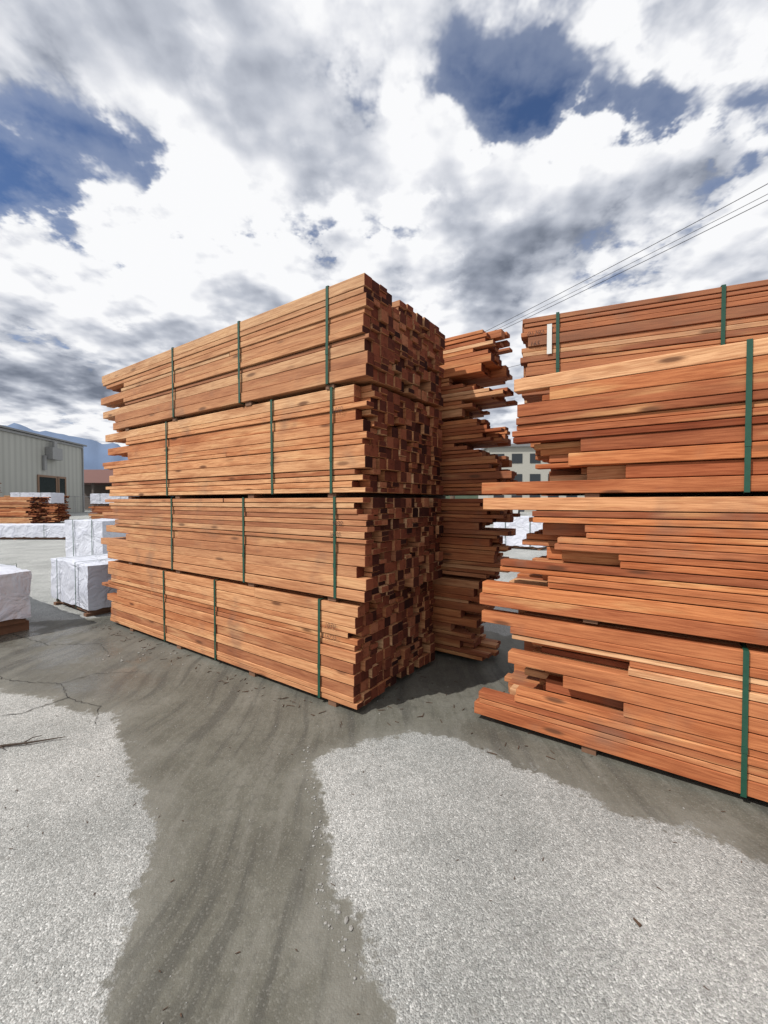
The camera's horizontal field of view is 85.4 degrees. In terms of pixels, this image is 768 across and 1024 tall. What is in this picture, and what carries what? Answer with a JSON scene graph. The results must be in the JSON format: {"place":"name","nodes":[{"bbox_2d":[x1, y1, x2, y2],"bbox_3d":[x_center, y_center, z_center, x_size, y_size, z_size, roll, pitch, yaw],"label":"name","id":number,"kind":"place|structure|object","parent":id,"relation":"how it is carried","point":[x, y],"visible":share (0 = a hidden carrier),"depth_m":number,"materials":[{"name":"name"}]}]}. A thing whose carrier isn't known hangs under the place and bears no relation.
{"place":"outdoors","nodes":[
{"label":"outdoors","id":0,"kind":"place"},
{"bbox_2d":[0,425,86,511],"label":"steel warehouse","id":1,"kind":"structure","parent":0,"point":[30,462],"depth_m":51.40,"materials":[{"name":"grey metal"}]},
{"bbox_2d":[3,423,127,469],"bbox_3d":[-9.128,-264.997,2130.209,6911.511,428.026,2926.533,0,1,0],"label":"mountain","id":2,"kind":"structure","parent":0,"point":[96,456],"depth_m":2360.53,"materials":[{"name":"blue"}]},
{"bbox_2d":[0,510,767,1023],"bbox_3d":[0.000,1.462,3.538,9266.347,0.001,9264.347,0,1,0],"label":"ground","id":3,"kind":"structure","parent":0,"point":[88,934],"depth_m":1.82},
{"bbox_2d":[0,564,31,634],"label":"wrapped lumber package","id":4,"kind":"object","parent":3,"relation":"on","point":[15,589],"visible":1,"depth_m":4.88,"materials":[{"name":"white plastic"}]},
{"bbox_2d":[0,497,52,523],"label":"lumber stack","id":5,"kind":"object","parent":3,"relation":"on","point":[32,510],"visible":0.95,"depth_m":24.91,"materials":[{"name":"brown wood"}]},
{"bbox_2d":[0,523,65,539],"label":"wrapped lumber package","id":6,"kind":"object","parent":3,"relation":"on","point":[13,531],"visible":0.69,"depth_m":16.86,"materials":[{"name":"white plastic"}]},
{"bbox_2d":[0,735,65,748],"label":"twig","id":7,"kind":"object","parent":3,"relation":"on","point":[11,744],"visible":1,"depth_m":2.65,"materials":[{"name":"grey wood"}]},
{"bbox_2d":[4,496,69,514],"bbox_3d":[-28.900,-0.339,34.603,4.898,2.038,1.210,0,1,0],"label":"lumber stack","id":8,"kind":"object","parent":3,"relation":"on","point":[65,501],"visible":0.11,"depth_m":34.67,"materials":[{"name":"brown wood"}]},
{"bbox_2d":[16,506,70,522],"bbox_3d":[-25.001,0.185,30.215,3.698,1.210,1.210,0,1,0],"label":"lumber stack","id":9,"kind":"object","parent":3,"relation":"on","point":[56,512],"visible":0.37,"depth_m":29.87,"materials":[{"name":"brown wood"}]},
{"bbox_2d":[10,492,63,503],"bbox_3d":[-25.046,-0.982,30.084,2.936,0.850,1.263,0,1,0],"label":"wrapped lumber package","id":10,"kind":"object","parent":9,"relation":"on","point":[56,498],"visible":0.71,"depth_m":29.49,"materials":[{"name":"white plastic"}]},
{"bbox_2d":[0,633,141,723],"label":"pavement crack","id":11,"kind":"object","parent":3,"relation":"on","point":[57,683],"visible":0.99,"depth_m":3.56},
{"bbox_2d":[67,496,97,512],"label":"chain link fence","id":12,"kind":"object","parent":3,"relation":"on","point":[82,501],"visible":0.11,"depth_m":56.59,"materials":[{"name":"grey metal"}]},
{"bbox_2d":[50,553,117,616],"bbox_3d":[-4.202,1.031,6.324,1.389,0.720,1.063,1,2,35],"label":"wrapped lumber package","id":13,"kind":"object","parent":3,"relation":"on","point":[76,581],"visible":0.52,"depth_m":5.74,"materials":[{"name":"white plastic"}]},
{"bbox_2d":[64,518,127,556],"bbox_3d":[-6.998,0.726,10.514,1.230,1.120,1.263,0,2,17],"label":"wrapped lumber package","id":14,"kind":"object","parent":3,"relation":"on","point":[84,537],"visible":0.52,"depth_m":9.94,"materials":[{"name":"white plastic"}]},
{"bbox_2d":[88,506,111,518],"bbox_3d":[-21.698,0.098,33.713,3.892,1.210,1.209,0,1,0],"label":"lumber stack","id":15,"kind":"object","parent":3,"relation":"on","point":[97,511],"visible":0.38,"depth_m":33.11,"materials":[{"name":"brown wood"}]},
{"bbox_2d":[90,493,127,504],"bbox_3d":[-21.701,-1.044,33.583,3.229,0.900,1.263,0,1,0],"label":"wrapped lumber package","id":16,"kind":"object","parent":15,"relation":"on","point":[97,499],"visible":0.41,"depth_m":32.98,"materials":[{"name":"white plastic"}]},
{"bbox_2d":[84,470,153,509],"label":"open shed","id":17,"kind":"structure","parent":3,"relation":"on","point":[96,482],"depth_m":74.07,"materials":[{"name":"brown wood"}]},
{"bbox_2d":[101,273,444,709],"bbox_3d":[-1.570,-0.131,4.625,4.381,3.128,1.229,1,2,35],"label":"lumber stack","id":18,"kind":"object","parent":3,"relation":"on","point":[281,465],"visible":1,"depth_m":3.51,"materials":[{"name":"brown wood"}]},
{"bbox_2d":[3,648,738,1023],"bbox_3d":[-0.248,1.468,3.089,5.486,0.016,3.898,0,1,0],"label":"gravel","id":19,"kind":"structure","parent":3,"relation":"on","point":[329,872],"depth_m":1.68,"materials":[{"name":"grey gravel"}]},
{"bbox_2d":[5,626,741,1016],"bbox_3d":[-1.054,1.479,2.634,6.467,0.010,3.123,1,2,20],"label":"wood debris","id":20,"kind":"object","parent":3,"relation":"on","point":[639,924],"visible":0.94,"depth_m":2.68,"materials":[{"name":"brown plant"}]},
{"bbox_2d":[415,329,519,660],"bbox_3d":[-0.562,-0.160,5.252,4.587,3.154,0.579,1,2,35],"label":"lumber stack","id":21,"kind":"object","parent":3,"relation":"on","point":[472,547],"visible":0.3,"depth_m":4.02,"materials":[{"name":"brown wood"}]},
{"bbox_2d":[494,516,548,549],"bbox_3d":[4.699,0.662,14.056,1.636,1.070,1.263,1,2,35],"label":"wrapped lumber package","id":22,"kind":"object","parent":3,"relation":"on","point":[523,525],"visible":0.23,"depth_m":13.53,"materials":[{"name":"white plastic"}]},
{"bbox_2d":[450,183,767,498],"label":"power lines","id":23,"kind":"object","parent":3,"relation":"on","point":[452,497],"visible":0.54,"depth_m":16.52,"materials":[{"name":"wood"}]},
{"bbox_2d":[474,279,767,801],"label":"lumber stack","id":24,"kind":"object","parent":3,"relation":"on","point":[636,596],"visible":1,"depth_m":2.40,"materials":[{"name":"brown wood"}]},
{"bbox_2d":[0,0,767,449],"label":"sky","id":25,"kind":"structure","parent":0,"point":[174,173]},
{"bbox_2d":[446,496,477,498],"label":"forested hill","id":26,"kind":"structure","parent":0,"point":[465,497],"depth_m":330.59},
{"bbox_2d":[478,447,584,511],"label":"walls","id":27,"kind":"structure","parent":0,"point":[525,468],"depth_m":61.33,"materials":[{"name":"paint"}]},
{"bbox_2d":[481,444,529,450],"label":"roof","id":28,"kind":"structure","parent":27,"relation":"on","point":[518,445],"depth_m":60.94,"materials":[{"name":"metal"}]},
{"bbox_2d":[494,453,576,497],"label":"windows","id":29,"kind":"structure","parent":27,"relation":"attached to","point":[516,458],"depth_m":61.26,"materials":[{"name":"grey glass"}]}
]}

